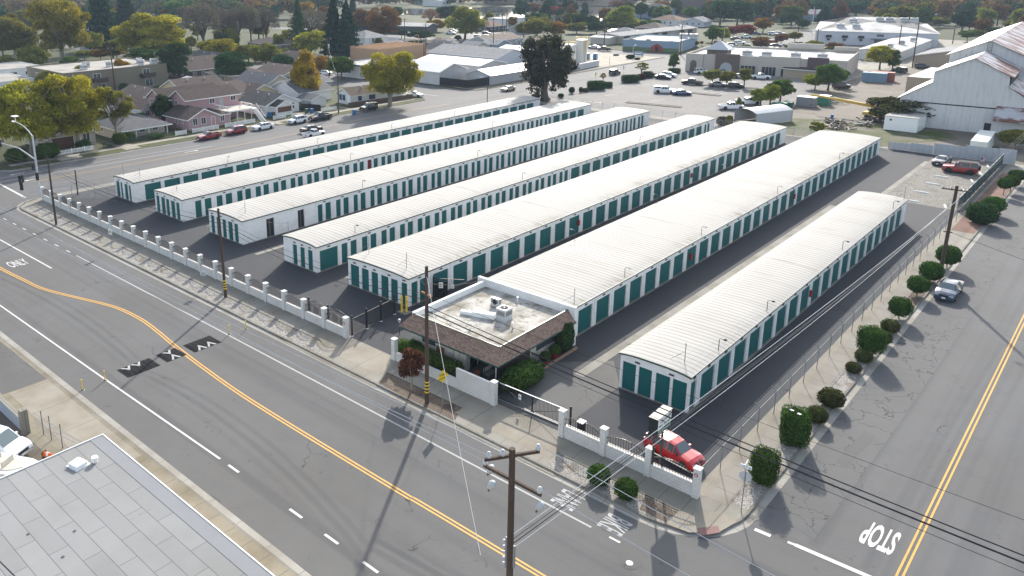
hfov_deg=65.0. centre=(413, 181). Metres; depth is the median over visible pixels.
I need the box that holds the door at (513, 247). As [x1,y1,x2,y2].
[508,239,519,261]
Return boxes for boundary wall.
[40,186,348,337]
[390,337,498,405]
[558,407,703,498]
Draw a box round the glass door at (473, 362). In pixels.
[470,357,481,368]
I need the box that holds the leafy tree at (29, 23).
[17,9,34,26]
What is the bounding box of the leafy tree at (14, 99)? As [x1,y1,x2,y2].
[0,78,68,155]
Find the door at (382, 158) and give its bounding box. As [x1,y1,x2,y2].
[381,156,384,165]
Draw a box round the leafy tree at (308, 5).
[300,1,315,14]
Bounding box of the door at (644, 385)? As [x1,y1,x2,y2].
[638,367,651,397]
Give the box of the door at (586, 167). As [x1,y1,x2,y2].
[582,163,589,174]
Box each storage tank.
[564,41,574,59]
[575,36,587,63]
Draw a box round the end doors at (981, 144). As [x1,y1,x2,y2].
[971,141,986,146]
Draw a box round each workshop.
[590,35,616,44]
[859,36,933,59]
[913,45,963,67]
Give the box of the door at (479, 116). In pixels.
[474,114,481,119]
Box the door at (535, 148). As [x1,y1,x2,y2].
[534,145,536,157]
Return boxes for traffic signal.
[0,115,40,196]
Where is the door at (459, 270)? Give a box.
[453,261,466,285]
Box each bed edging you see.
[120,246,319,340]
[387,372,461,407]
[557,453,678,510]
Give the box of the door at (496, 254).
[490,246,502,269]
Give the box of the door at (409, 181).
[408,179,411,194]
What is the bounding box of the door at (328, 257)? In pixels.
[320,246,337,270]
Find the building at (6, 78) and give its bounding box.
[0,73,34,93]
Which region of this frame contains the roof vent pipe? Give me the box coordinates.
[91,455,97,463]
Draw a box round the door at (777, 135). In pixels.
[775,133,779,145]
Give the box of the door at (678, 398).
[671,379,686,410]
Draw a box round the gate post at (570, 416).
[569,406,571,424]
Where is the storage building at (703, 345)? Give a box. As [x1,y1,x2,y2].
[618,189,908,413]
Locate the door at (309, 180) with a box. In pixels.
[307,174,311,183]
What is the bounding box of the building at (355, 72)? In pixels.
[336,58,387,78]
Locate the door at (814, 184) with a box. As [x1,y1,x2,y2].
[811,176,817,193]
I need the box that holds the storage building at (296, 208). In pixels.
[207,107,649,244]
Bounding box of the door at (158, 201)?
[157,195,160,211]
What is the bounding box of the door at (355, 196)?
[354,194,357,210]
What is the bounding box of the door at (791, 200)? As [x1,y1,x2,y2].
[788,189,794,206]
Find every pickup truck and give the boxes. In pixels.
[196,131,221,140]
[299,101,309,107]
[301,128,325,136]
[308,111,332,120]
[404,91,423,96]
[597,46,611,50]
[653,85,675,93]
[681,78,702,84]
[718,101,744,109]
[735,97,759,104]
[752,73,770,79]
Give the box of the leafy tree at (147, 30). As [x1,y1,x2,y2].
[109,12,185,54]
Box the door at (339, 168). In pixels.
[338,166,342,175]
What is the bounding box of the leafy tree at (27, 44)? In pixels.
[25,42,36,46]
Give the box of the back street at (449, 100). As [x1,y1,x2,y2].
[0,13,953,196]
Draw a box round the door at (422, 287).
[420,278,424,300]
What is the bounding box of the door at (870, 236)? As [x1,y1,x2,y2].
[866,233,872,252]
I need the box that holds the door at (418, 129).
[413,126,421,132]
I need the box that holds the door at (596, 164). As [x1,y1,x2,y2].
[592,159,599,171]
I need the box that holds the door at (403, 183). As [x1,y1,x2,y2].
[402,181,405,196]
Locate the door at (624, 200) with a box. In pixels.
[620,195,628,213]
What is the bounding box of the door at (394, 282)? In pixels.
[391,278,397,301]
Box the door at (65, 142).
[51,135,74,148]
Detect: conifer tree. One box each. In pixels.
[84,0,118,48]
[114,0,137,24]
[288,0,306,40]
[318,0,339,55]
[329,0,362,56]
[349,0,356,12]
[812,6,834,21]
[830,0,850,18]
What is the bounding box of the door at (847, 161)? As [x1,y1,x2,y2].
[845,158,849,172]
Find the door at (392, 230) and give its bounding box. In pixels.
[390,227,394,241]
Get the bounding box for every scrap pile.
[813,117,851,124]
[820,122,856,129]
[852,120,875,125]
[856,115,884,123]
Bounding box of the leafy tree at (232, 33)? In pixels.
[224,26,240,40]
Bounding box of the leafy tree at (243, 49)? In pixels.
[234,44,252,61]
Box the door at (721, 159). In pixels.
[718,156,723,170]
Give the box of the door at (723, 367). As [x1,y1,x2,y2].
[717,352,729,383]
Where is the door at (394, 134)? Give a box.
[390,131,398,137]
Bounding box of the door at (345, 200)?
[343,197,348,213]
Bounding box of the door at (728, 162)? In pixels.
[726,153,731,166]
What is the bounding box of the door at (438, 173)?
[437,171,440,186]
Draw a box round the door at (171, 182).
[164,177,179,186]
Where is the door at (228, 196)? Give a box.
[226,193,231,203]
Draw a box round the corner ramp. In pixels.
[667,512,736,531]
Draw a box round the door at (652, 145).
[649,141,655,151]
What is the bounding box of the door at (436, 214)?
[435,212,438,225]
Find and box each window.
[82,133,89,139]
[93,73,100,78]
[143,68,149,73]
[145,78,153,85]
[192,118,197,125]
[201,117,205,124]
[209,98,214,103]
[230,95,235,100]
[422,337,434,346]
[536,337,554,350]
[740,66,755,74]
[761,67,775,75]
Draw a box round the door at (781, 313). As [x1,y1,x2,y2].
[775,305,785,332]
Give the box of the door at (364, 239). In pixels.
[362,236,366,251]
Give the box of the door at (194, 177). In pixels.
[183,173,197,182]
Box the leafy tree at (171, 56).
[155,41,191,78]
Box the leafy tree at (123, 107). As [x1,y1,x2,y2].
[98,86,135,132]
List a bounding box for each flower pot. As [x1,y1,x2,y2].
[539,351,551,363]
[549,344,560,358]
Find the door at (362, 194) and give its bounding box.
[361,192,364,208]
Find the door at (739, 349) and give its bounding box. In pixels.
[733,338,745,369]
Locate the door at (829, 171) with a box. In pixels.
[825,169,830,184]
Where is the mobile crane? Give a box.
[810,94,884,120]
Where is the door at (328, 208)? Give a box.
[325,202,330,218]
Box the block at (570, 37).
[136,9,788,54]
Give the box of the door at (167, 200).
[166,199,169,214]
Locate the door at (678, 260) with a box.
[673,253,682,275]
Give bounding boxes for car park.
[451,32,524,38]
[824,44,872,63]
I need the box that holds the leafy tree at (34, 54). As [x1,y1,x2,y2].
[15,45,51,64]
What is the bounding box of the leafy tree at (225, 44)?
[196,38,237,52]
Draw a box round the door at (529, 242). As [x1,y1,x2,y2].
[524,233,534,254]
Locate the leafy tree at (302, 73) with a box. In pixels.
[289,48,321,89]
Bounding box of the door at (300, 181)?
[298,176,302,185]
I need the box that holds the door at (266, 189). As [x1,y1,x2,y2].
[263,184,268,194]
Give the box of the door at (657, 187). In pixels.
[653,182,660,198]
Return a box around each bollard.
[401,295,402,311]
[405,296,407,311]
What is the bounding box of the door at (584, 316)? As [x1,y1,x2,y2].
[578,304,591,332]
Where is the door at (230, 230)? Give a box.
[228,221,232,239]
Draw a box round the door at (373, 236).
[371,233,375,247]
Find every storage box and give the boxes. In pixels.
[796,95,817,107]
[817,94,831,105]
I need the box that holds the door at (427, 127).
[424,124,431,130]
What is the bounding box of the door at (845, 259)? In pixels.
[840,253,848,275]
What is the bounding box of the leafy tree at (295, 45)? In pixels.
[289,42,298,50]
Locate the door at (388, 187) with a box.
[387,185,389,200]
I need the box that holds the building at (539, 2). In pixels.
[483,0,557,4]
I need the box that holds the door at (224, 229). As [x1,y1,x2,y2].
[223,219,226,236]
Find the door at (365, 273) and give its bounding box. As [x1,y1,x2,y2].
[362,268,368,290]
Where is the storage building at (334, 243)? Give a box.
[282,115,715,272]
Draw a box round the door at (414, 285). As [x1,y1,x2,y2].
[411,281,416,303]
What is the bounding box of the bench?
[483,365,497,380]
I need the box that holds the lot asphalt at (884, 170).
[54,104,1006,481]
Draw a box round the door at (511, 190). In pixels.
[509,188,512,200]
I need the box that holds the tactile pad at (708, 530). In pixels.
[698,526,719,535]
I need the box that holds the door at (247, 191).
[245,188,250,198]
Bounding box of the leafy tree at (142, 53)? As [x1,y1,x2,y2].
[122,48,157,60]
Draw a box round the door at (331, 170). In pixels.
[330,168,333,178]
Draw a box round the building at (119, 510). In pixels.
[0,434,274,575]
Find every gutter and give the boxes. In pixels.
[0,101,423,171]
[0,331,310,575]
[17,180,1023,536]
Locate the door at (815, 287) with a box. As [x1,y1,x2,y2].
[810,277,819,302]
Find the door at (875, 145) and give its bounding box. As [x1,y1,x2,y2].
[873,143,876,156]
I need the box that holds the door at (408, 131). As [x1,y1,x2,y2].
[402,129,410,135]
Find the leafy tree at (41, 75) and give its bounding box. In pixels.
[34,70,51,82]
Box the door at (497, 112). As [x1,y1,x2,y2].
[493,110,499,115]
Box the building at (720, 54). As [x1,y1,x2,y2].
[685,40,859,76]
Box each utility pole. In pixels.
[47,158,56,224]
[74,170,78,194]
[107,47,115,90]
[217,208,226,297]
[327,38,330,77]
[335,72,339,112]
[421,266,431,403]
[425,23,428,55]
[483,443,544,575]
[491,18,496,42]
[679,25,684,53]
[912,22,922,67]
[940,185,970,278]
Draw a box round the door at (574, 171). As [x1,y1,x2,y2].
[571,166,578,178]
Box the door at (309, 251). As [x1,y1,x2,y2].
[308,249,312,269]
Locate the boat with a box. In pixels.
[0,452,37,477]
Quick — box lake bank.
[356,3,652,8]
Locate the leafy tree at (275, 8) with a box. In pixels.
[270,4,280,16]
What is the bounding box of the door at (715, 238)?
[710,232,719,253]
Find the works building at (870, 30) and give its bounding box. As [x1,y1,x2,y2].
[815,17,939,47]
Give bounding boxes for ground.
[0,44,424,170]
[9,0,1011,40]
[417,52,653,89]
[722,118,957,146]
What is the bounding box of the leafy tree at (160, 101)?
[149,93,172,120]
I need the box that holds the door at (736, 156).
[734,149,739,163]
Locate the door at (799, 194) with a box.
[796,185,802,202]
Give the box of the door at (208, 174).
[201,170,215,178]
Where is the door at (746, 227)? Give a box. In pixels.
[743,214,750,233]
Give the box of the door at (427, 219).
[425,215,429,229]
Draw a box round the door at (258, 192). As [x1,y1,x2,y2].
[256,186,260,196]
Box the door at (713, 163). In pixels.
[710,159,715,173]
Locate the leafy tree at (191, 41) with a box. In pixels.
[185,36,196,49]
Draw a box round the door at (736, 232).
[732,220,740,240]
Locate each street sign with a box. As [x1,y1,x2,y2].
[200,271,205,287]
[437,370,447,407]
[739,460,751,511]
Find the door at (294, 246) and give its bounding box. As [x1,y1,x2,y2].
[293,244,297,263]
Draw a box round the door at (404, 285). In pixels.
[402,282,406,303]
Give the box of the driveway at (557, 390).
[498,361,618,428]
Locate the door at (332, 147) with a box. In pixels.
[327,144,337,151]
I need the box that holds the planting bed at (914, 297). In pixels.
[908,280,934,306]
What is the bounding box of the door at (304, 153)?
[298,150,309,157]
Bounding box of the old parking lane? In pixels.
[765,194,1023,538]
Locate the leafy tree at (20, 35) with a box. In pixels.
[0,13,38,58]
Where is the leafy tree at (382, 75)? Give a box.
[359,50,424,105]
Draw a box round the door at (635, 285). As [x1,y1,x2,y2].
[629,276,640,302]
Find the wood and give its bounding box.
[0,0,1023,14]
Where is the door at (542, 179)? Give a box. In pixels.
[541,178,543,189]
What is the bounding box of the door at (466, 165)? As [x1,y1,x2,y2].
[464,164,467,178]
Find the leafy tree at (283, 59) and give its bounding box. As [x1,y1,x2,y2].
[272,53,293,64]
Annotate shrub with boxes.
[3,147,28,162]
[35,142,60,158]
[74,139,91,149]
[111,132,126,143]
[118,83,127,89]
[125,132,135,140]
[146,132,160,138]
[498,358,545,393]
[554,322,574,352]
[568,87,574,92]
[586,463,611,486]
[613,476,638,501]
[626,54,634,58]
[716,116,725,124]
[725,115,733,125]
[748,443,781,486]
[779,403,812,448]
[806,404,829,423]
[816,386,846,408]
[845,361,862,373]
[854,348,873,362]
[855,324,888,354]
[880,318,900,332]
[883,330,892,344]
[888,296,914,318]
[906,275,930,294]
[918,260,944,280]
[935,244,962,266]
[965,201,1001,224]
[980,196,1007,211]
[996,177,1014,194]
[1005,175,1020,190]
[1007,169,1023,180]
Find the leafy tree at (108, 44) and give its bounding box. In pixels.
[102,39,121,58]
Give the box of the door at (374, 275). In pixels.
[372,272,377,293]
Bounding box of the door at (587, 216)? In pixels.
[582,210,591,229]
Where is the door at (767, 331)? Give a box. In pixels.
[762,315,773,344]
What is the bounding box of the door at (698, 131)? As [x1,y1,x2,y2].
[696,126,700,135]
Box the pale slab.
[9,380,140,458]
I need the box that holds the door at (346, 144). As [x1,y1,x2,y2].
[340,141,350,148]
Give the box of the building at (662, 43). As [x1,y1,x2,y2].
[622,34,697,52]
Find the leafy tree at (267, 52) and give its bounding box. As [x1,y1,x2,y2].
[247,42,282,63]
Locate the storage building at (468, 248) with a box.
[346,121,787,306]
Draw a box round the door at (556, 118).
[553,115,559,122]
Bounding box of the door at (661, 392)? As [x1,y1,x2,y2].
[654,373,669,403]
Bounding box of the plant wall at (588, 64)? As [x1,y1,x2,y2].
[573,60,598,70]
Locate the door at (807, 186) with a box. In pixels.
[804,181,809,197]
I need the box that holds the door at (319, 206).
[318,204,322,221]
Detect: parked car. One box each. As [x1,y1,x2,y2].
[225,125,247,134]
[251,122,274,130]
[287,115,307,123]
[300,124,322,132]
[319,70,331,73]
[359,102,377,110]
[500,85,515,91]
[588,45,600,48]
[609,69,620,74]
[643,429,704,471]
[654,74,671,79]
[661,71,676,77]
[672,89,691,95]
[693,68,707,73]
[708,81,725,86]
[726,82,744,88]
[730,36,741,39]
[734,40,745,43]
[739,34,751,37]
[768,31,777,34]
[770,43,782,46]
[832,82,850,88]
[891,67,907,72]
[914,63,930,68]
[932,155,952,165]
[934,278,963,301]
[942,158,984,174]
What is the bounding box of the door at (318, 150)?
[313,147,323,154]
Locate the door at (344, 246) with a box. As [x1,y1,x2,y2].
[341,242,346,262]
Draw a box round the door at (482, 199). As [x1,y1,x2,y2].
[481,197,484,209]
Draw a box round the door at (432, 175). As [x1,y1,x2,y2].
[431,173,434,187]
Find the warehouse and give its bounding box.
[897,22,1023,134]
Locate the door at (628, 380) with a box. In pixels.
[622,361,635,390]
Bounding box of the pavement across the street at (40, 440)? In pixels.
[0,338,295,575]
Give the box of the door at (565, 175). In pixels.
[564,170,566,181]
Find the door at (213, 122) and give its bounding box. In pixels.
[211,116,215,124]
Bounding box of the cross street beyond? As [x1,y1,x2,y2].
[177,20,665,56]
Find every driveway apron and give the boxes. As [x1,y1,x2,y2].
[285,330,398,386]
[431,398,571,475]
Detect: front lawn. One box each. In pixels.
[138,130,199,140]
[209,119,259,129]
[263,115,292,119]
[299,102,353,111]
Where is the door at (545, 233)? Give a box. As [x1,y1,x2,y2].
[540,226,550,247]
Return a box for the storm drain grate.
[744,513,758,522]
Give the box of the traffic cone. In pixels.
[41,450,52,458]
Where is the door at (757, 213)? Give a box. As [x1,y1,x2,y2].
[753,209,760,227]
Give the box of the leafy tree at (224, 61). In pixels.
[212,51,253,74]
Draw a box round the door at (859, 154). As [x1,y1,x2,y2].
[856,152,860,166]
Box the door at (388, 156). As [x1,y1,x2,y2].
[387,155,390,163]
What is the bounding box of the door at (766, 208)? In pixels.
[762,204,769,222]
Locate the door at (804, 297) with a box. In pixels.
[799,286,808,311]
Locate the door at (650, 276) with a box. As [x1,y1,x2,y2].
[645,268,655,292]
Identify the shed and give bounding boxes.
[417,54,506,71]
[426,43,526,64]
[499,45,523,50]
[781,67,816,78]
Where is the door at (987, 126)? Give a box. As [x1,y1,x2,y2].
[983,123,990,130]
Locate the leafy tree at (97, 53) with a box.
[89,49,109,59]
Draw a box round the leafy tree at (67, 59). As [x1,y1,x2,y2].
[59,56,78,62]
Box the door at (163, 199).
[161,197,165,213]
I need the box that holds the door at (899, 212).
[895,209,900,227]
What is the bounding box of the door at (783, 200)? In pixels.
[780,194,786,211]
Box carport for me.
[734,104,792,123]
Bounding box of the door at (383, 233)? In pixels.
[381,230,385,244]
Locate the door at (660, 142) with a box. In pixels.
[657,138,663,148]
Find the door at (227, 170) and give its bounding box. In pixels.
[219,166,232,175]
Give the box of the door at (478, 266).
[472,253,484,277]
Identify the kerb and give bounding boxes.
[0,336,299,575]
[14,101,418,169]
[20,98,1013,525]
[543,346,577,368]
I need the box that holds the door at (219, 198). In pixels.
[216,195,222,206]
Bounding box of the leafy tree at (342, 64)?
[325,56,355,79]
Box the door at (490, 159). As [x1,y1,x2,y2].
[489,157,491,170]
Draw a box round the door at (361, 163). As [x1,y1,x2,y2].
[360,161,363,170]
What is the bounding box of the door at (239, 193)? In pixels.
[237,190,242,200]
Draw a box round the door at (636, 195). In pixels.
[632,190,639,207]
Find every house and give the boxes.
[26,127,97,149]
[79,29,114,49]
[91,112,172,138]
[107,92,149,116]
[118,84,157,94]
[145,82,265,130]
[159,74,222,87]
[168,54,217,77]
[194,50,233,63]
[205,67,262,80]
[215,79,246,98]
[230,80,278,96]
[234,70,288,86]
[238,89,300,116]
[246,37,297,50]
[257,62,314,78]
[269,50,330,69]
[270,79,333,99]
[296,92,328,105]
[317,74,332,85]
[334,85,401,103]
[355,30,387,44]
[386,37,407,41]
[423,37,458,44]
[426,40,458,54]
[461,40,489,46]
[466,32,522,44]
[476,20,505,31]
[482,39,510,47]
[508,24,529,33]
[516,36,539,45]
[605,27,634,32]
[635,22,670,29]
[637,3,675,18]
[650,15,687,25]
[684,16,711,26]
[802,9,821,20]
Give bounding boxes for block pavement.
[21,39,1023,528]
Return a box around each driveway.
[53,150,85,161]
[106,143,143,150]
[256,119,286,124]
[295,111,315,116]
[498,361,618,428]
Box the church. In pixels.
[680,0,716,14]
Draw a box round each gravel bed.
[21,205,101,244]
[108,248,320,354]
[379,373,460,420]
[546,453,675,523]
[731,291,920,510]
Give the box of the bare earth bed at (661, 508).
[640,496,676,521]
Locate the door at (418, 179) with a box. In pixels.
[417,177,419,192]
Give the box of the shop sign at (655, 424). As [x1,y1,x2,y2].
[648,405,672,464]
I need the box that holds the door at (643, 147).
[640,144,646,154]
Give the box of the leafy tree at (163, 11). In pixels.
[160,8,167,15]
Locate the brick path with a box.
[951,173,1011,233]
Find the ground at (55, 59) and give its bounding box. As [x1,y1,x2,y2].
[0,44,424,170]
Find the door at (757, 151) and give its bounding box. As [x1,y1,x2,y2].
[755,141,760,154]
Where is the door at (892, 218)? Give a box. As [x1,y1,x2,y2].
[888,214,894,233]
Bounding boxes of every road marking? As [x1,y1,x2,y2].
[0,184,25,197]
[0,239,50,267]
[0,267,545,575]
[0,305,220,458]
[3,146,209,181]
[33,104,444,181]
[76,255,591,527]
[289,509,302,517]
[324,534,338,543]
[362,561,378,572]
[754,528,770,536]
[795,544,870,575]
[895,314,1023,575]
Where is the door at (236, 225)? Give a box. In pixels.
[235,224,238,241]
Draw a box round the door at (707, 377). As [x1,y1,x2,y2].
[699,365,713,398]
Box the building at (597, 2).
[558,0,621,5]
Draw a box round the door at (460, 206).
[458,205,461,217]
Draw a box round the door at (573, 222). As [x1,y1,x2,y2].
[569,215,578,235]
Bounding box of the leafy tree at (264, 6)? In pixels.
[259,4,270,16]
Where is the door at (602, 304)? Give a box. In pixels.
[596,294,608,321]
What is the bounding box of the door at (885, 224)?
[881,220,887,239]
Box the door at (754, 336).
[748,327,759,356]
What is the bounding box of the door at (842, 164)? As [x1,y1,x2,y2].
[838,162,843,176]
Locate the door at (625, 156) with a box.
[622,150,628,161]
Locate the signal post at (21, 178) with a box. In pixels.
[18,174,24,203]
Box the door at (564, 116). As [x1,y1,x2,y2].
[562,113,567,120]
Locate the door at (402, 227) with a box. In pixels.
[400,223,404,237]
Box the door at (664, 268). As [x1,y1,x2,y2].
[659,260,669,284]
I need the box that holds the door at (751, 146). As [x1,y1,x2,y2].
[748,144,753,157]
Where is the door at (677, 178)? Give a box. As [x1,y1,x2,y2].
[673,173,680,190]
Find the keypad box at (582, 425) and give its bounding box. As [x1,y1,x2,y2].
[577,418,586,430]
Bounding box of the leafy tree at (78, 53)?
[74,50,92,59]
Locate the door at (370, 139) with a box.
[366,136,375,143]
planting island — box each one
[625,101,681,107]
[691,92,720,95]
[702,84,758,88]
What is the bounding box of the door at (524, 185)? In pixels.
[522,184,525,195]
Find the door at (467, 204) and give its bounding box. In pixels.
[466,202,469,215]
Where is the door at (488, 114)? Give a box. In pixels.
[484,112,490,117]
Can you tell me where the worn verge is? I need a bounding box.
[0,341,45,393]
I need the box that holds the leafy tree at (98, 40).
[84,31,104,49]
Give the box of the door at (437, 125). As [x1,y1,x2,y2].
[435,122,442,128]
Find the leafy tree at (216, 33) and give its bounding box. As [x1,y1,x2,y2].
[212,30,221,38]
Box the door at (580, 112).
[578,109,583,116]
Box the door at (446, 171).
[445,169,447,183]
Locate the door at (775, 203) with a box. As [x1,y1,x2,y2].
[771,198,778,217]
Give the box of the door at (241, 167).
[236,163,249,171]
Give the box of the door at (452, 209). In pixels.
[451,207,454,220]
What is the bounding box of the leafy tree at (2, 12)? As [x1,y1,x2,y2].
[0,7,7,16]
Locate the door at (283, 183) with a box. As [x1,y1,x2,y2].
[281,180,285,190]
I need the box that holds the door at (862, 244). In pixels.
[858,238,865,259]
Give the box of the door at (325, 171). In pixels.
[323,170,326,179]
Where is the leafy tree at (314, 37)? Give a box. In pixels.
[293,30,325,51]
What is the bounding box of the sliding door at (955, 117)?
[943,105,967,130]
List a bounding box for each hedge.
[398,337,437,365]
[429,352,464,376]
[586,80,605,89]
[604,82,612,87]
[621,74,640,82]
[638,74,645,78]
[642,71,652,77]
[668,68,680,72]
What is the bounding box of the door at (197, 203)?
[195,200,201,217]
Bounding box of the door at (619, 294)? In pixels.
[613,285,625,311]
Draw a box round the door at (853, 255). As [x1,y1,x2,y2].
[849,246,856,267]
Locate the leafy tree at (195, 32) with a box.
[190,25,199,39]
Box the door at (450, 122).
[445,120,452,125]
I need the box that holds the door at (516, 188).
[515,186,518,198]
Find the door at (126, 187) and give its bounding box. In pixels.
[125,184,128,199]
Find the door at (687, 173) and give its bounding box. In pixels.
[683,170,689,185]
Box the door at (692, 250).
[686,245,695,268]
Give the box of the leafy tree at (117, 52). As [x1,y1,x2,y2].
[108,48,127,57]
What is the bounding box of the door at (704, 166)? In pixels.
[701,162,707,177]
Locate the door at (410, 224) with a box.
[408,221,412,235]
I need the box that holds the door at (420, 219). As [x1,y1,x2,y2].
[418,218,421,231]
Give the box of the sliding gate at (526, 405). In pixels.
[499,383,560,423]
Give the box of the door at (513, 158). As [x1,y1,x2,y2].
[512,151,514,164]
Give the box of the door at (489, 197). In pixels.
[488,195,490,207]
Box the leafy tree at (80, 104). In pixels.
[41,73,107,149]
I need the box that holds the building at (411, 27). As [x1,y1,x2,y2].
[358,22,437,32]
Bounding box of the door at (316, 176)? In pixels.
[314,172,318,181]
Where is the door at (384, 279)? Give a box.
[382,275,388,297]
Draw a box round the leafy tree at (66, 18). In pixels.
[22,0,92,60]
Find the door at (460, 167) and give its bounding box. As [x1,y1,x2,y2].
[459,166,461,179]
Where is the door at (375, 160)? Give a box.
[374,158,377,167]
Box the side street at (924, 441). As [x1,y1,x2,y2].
[756,182,1023,575]
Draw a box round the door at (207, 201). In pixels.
[205,198,211,214]
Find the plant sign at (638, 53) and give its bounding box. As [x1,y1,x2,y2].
[633,51,643,55]
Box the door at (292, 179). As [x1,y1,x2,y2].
[291,178,294,187]
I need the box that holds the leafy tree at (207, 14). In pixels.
[200,4,215,24]
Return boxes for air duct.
[460,309,495,319]
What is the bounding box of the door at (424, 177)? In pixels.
[423,175,426,190]
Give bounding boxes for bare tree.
[176,6,192,21]
[180,2,223,49]
[210,9,235,33]
[224,6,250,44]
[240,4,261,40]
[253,9,280,36]
[287,9,327,31]
[422,8,439,19]
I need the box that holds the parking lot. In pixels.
[548,71,831,123]
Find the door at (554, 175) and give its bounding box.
[553,174,555,184]
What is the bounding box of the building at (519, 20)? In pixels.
[488,16,527,28]
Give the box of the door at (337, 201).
[336,199,339,215]
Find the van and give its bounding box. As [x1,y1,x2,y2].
[0,425,33,455]
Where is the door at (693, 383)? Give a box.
[689,381,694,408]
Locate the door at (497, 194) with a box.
[496,193,498,204]
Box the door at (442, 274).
[433,269,446,281]
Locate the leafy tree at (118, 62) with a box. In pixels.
[113,59,130,65]
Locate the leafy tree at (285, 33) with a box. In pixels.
[281,29,291,39]
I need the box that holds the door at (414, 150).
[413,149,416,157]
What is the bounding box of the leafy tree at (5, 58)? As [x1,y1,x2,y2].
[0,54,19,62]
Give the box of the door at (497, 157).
[496,155,498,168]
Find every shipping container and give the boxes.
[861,71,887,82]
[870,71,895,81]
[970,130,995,147]
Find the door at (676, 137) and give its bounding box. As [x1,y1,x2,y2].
[673,133,679,143]
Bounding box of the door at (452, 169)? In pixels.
[451,168,453,182]
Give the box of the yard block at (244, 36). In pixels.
[10,22,664,90]
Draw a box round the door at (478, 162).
[477,161,479,174]
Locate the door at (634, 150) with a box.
[631,147,637,157]
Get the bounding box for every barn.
[391,59,468,84]
[464,63,529,84]
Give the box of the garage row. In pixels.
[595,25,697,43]
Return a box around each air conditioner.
[79,64,87,69]
[105,61,113,66]
[138,59,144,64]
[149,58,156,63]
[490,296,500,306]
[495,304,512,322]
[679,33,687,37]
[689,33,697,38]
[742,50,752,54]
[761,51,771,55]
[791,52,800,57]
[817,53,827,57]
[836,23,844,27]
[849,18,857,22]
[852,24,860,27]
[876,17,883,20]
[885,17,893,20]
[900,17,908,21]
[910,18,918,21]
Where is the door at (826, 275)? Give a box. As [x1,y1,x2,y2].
[821,268,829,292]
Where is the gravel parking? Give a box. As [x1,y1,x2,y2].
[887,155,1005,210]
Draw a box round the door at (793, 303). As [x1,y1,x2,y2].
[788,295,797,321]
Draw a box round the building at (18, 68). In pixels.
[0,61,35,76]
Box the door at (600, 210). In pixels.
[596,204,604,223]
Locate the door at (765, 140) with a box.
[762,138,766,151]
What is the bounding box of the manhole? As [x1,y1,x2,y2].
[620,556,638,569]
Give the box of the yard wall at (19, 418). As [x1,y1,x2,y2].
[0,395,30,435]
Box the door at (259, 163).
[252,159,264,167]
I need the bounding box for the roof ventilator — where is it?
[66,457,89,471]
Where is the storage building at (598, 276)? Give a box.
[488,130,880,336]
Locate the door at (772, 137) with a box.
[769,135,773,148]
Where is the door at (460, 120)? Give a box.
[455,118,462,123]
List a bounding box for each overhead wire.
[0,219,486,454]
[1,210,506,452]
[3,208,483,460]
[52,169,216,222]
[53,167,217,218]
[54,173,220,227]
[220,222,424,299]
[221,226,424,305]
[224,221,423,293]
[427,279,480,554]
[428,306,1023,555]
[428,311,1023,563]
[428,315,1023,572]
[433,296,1022,519]
[504,207,946,549]
[504,208,946,554]
[514,201,955,533]
[515,205,951,537]
[542,491,688,575]
[544,448,773,575]
[951,232,1022,259]
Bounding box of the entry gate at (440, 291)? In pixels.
[433,276,463,298]
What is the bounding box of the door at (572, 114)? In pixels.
[570,111,575,118]
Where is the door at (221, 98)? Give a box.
[219,97,223,106]
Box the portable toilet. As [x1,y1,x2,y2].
[593,53,597,59]
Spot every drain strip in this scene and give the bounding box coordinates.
[255,245,283,254]
[575,205,834,376]
[882,161,928,193]
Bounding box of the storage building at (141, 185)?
[113,96,539,202]
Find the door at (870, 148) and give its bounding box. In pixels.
[867,146,871,159]
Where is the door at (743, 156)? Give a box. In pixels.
[741,146,746,160]
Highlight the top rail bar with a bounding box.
[654,453,691,472]
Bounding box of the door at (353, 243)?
[350,240,355,254]
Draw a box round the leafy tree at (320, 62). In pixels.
[313,55,327,69]
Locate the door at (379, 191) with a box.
[377,188,381,203]
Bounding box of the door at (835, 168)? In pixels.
[832,165,837,180]
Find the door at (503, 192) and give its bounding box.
[502,191,504,202]
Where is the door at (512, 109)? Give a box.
[510,106,516,111]
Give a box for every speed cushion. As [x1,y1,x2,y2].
[117,358,159,377]
[156,348,185,361]
[183,336,220,351]
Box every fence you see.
[33,412,80,443]
[48,182,117,197]
[58,145,92,155]
[103,132,174,146]
[165,121,176,129]
[175,129,186,135]
[192,124,218,132]
[225,119,255,127]
[273,114,286,119]
[301,103,320,110]
[307,297,345,324]
[321,106,335,111]
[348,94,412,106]
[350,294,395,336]
[440,77,466,87]
[467,77,488,87]
[549,96,715,117]
[696,200,962,469]
[716,119,881,145]
[888,141,1016,164]
[957,152,1004,209]
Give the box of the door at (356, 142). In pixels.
[353,139,362,145]
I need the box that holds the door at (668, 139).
[666,136,671,145]
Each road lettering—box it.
[6,258,28,266]
[550,489,585,511]
[597,513,632,536]
[859,522,900,554]
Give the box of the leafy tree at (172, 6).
[163,0,194,22]
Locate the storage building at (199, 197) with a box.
[153,101,591,221]
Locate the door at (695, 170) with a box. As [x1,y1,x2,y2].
[692,166,698,181]
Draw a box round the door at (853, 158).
[851,155,855,169]
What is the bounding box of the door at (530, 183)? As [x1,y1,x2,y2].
[528,182,531,193]
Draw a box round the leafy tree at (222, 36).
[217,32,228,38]
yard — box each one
[0,411,46,460]
[587,52,660,66]
[717,66,1023,164]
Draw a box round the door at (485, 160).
[484,159,486,172]
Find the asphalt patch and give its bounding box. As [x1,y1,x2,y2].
[835,430,875,467]
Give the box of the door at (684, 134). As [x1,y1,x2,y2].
[681,131,686,140]
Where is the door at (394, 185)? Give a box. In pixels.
[393,183,396,199]
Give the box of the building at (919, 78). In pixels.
[905,67,937,92]

